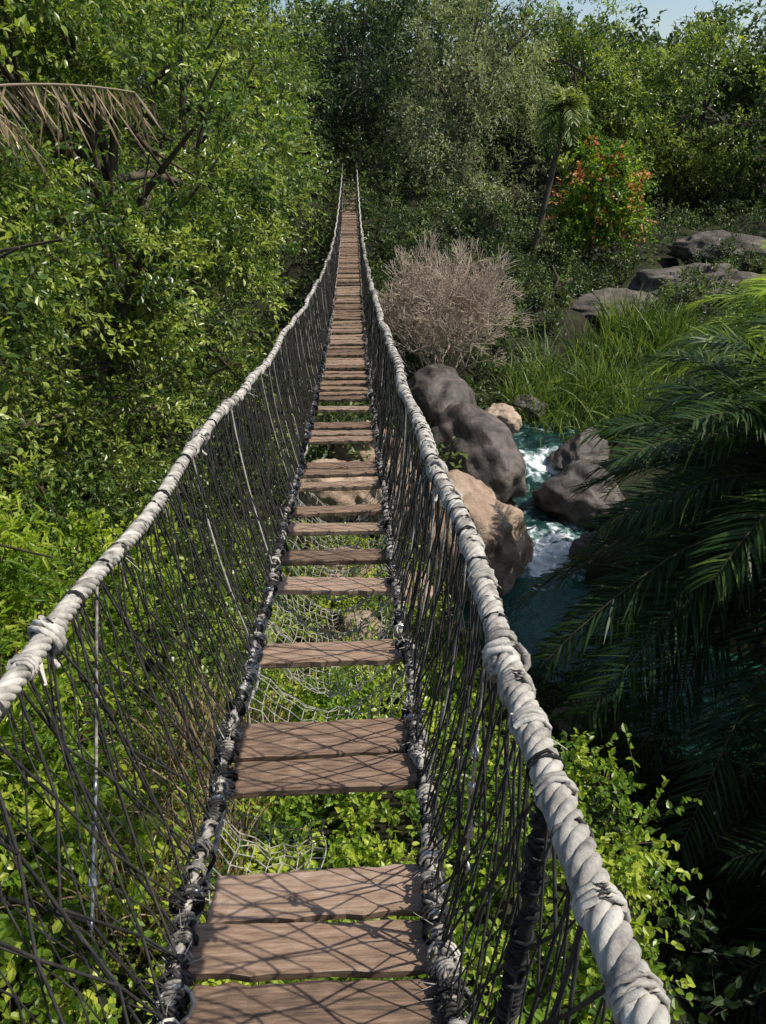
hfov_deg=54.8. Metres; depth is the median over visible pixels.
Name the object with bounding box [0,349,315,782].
shrubbery
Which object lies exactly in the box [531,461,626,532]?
wet rock
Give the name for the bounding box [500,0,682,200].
shade tree
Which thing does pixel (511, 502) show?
wet rock
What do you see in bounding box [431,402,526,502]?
wet rock
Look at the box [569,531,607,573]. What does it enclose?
wet rock
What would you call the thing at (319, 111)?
shade tree
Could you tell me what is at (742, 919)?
date palm tree
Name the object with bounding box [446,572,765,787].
river water
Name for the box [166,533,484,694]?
dry grass
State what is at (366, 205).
undergrowth
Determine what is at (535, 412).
wet rock
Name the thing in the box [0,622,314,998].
shrub
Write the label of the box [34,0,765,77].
sky
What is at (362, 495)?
boulder
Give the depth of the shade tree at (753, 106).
41.27 m
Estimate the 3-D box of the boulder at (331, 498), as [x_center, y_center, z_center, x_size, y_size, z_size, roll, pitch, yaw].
[-0.975,-0.191,15.523,2.146,2.052,1.530,-1,28,-2]
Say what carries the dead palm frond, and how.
attached to the oak tree at (24, 279)
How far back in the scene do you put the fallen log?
25.81 m
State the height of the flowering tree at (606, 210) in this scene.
5.864 m
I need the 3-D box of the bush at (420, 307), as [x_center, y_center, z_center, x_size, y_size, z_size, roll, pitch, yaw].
[1.861,-5.431,20.636,4.668,4.924,4.409,-1,28,-2]
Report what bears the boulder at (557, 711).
on the ground at (534, 185)
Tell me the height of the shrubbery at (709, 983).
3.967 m
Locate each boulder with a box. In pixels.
[294,458,364,521]
[301,545,375,576]
[332,420,413,465]
[340,610,384,640]
[356,464,416,522]
[378,570,432,605]
[383,469,533,602]
[485,403,521,435]
[548,427,609,471]
[552,694,632,747]
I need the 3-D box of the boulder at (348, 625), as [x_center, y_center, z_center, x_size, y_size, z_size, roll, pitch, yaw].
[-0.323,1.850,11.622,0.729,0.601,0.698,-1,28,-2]
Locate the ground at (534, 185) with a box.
[0,77,765,1023]
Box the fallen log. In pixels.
[540,265,572,305]
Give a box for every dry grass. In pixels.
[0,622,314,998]
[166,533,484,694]
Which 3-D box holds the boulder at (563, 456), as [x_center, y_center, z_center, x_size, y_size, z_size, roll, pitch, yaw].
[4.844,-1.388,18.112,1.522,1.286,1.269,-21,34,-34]
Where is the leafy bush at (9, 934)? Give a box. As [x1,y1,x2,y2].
[0,489,211,1016]
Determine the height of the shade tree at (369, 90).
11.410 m
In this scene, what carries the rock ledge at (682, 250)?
on the ground at (534, 185)
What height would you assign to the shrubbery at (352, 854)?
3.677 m
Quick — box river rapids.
[510,405,601,591]
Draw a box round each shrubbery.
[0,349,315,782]
[0,449,192,952]
[0,636,701,1023]
[147,518,489,734]
[460,627,765,1023]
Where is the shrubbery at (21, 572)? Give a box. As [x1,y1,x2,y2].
[0,449,192,952]
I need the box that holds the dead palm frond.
[0,83,161,188]
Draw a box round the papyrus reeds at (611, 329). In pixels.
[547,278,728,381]
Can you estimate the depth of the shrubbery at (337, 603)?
11.67 m
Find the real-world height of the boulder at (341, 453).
1.986 m
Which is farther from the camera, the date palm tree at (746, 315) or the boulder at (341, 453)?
the boulder at (341, 453)
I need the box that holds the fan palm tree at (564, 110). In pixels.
[529,83,594,267]
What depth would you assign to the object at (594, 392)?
20.39 m
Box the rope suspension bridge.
[0,152,670,1023]
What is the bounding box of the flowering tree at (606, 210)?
[526,118,660,270]
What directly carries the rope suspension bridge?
on the ground at (534, 185)
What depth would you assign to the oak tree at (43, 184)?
13.23 m
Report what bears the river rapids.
on the ground at (534, 185)
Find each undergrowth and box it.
[0,123,467,503]
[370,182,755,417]
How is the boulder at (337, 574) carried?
on the ground at (534, 185)
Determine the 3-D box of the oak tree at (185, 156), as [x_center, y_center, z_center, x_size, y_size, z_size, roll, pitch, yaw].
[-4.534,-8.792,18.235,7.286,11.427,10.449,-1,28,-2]
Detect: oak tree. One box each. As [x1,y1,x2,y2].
[0,0,235,561]
[0,0,316,507]
[0,18,67,325]
[6,20,157,312]
[9,0,345,380]
[117,0,337,282]
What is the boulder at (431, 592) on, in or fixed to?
on the ground at (534, 185)
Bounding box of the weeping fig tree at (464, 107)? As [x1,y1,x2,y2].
[380,0,575,224]
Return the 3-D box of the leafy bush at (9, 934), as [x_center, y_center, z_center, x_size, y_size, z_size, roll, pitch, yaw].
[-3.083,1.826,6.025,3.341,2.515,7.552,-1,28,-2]
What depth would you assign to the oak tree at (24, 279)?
8.08 m
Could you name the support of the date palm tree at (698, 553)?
on the ground at (534, 185)
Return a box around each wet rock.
[407,363,476,428]
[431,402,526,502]
[504,498,517,507]
[509,394,548,422]
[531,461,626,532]
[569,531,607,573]
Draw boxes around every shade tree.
[241,0,457,174]
[275,61,347,181]
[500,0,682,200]
[601,5,765,219]
[715,27,765,209]
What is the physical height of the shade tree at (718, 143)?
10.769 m
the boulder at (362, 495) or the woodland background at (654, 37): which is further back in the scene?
the woodland background at (654, 37)
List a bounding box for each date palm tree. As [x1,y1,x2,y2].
[513,311,765,938]
[598,240,765,625]
[680,684,765,1023]
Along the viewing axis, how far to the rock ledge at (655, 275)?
28.01 m
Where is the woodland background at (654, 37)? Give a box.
[1,0,765,193]
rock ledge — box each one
[558,288,661,324]
[629,262,762,305]
[666,230,765,273]
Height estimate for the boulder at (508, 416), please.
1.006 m
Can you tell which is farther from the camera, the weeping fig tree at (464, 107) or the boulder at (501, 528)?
the weeping fig tree at (464, 107)
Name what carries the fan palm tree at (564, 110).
on the ground at (534, 185)
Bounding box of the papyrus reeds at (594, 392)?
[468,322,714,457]
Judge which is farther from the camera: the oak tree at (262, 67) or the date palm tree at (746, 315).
the oak tree at (262, 67)
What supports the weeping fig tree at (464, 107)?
on the ground at (534, 185)
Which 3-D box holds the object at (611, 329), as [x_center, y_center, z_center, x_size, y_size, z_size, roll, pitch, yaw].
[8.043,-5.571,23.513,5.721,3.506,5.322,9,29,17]
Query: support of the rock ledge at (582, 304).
on the ground at (534, 185)
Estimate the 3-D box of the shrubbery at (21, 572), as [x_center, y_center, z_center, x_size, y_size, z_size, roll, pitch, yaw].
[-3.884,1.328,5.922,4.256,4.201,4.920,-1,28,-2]
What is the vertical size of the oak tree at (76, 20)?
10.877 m
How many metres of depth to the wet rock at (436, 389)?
18.01 m
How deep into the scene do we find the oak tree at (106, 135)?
24.54 m

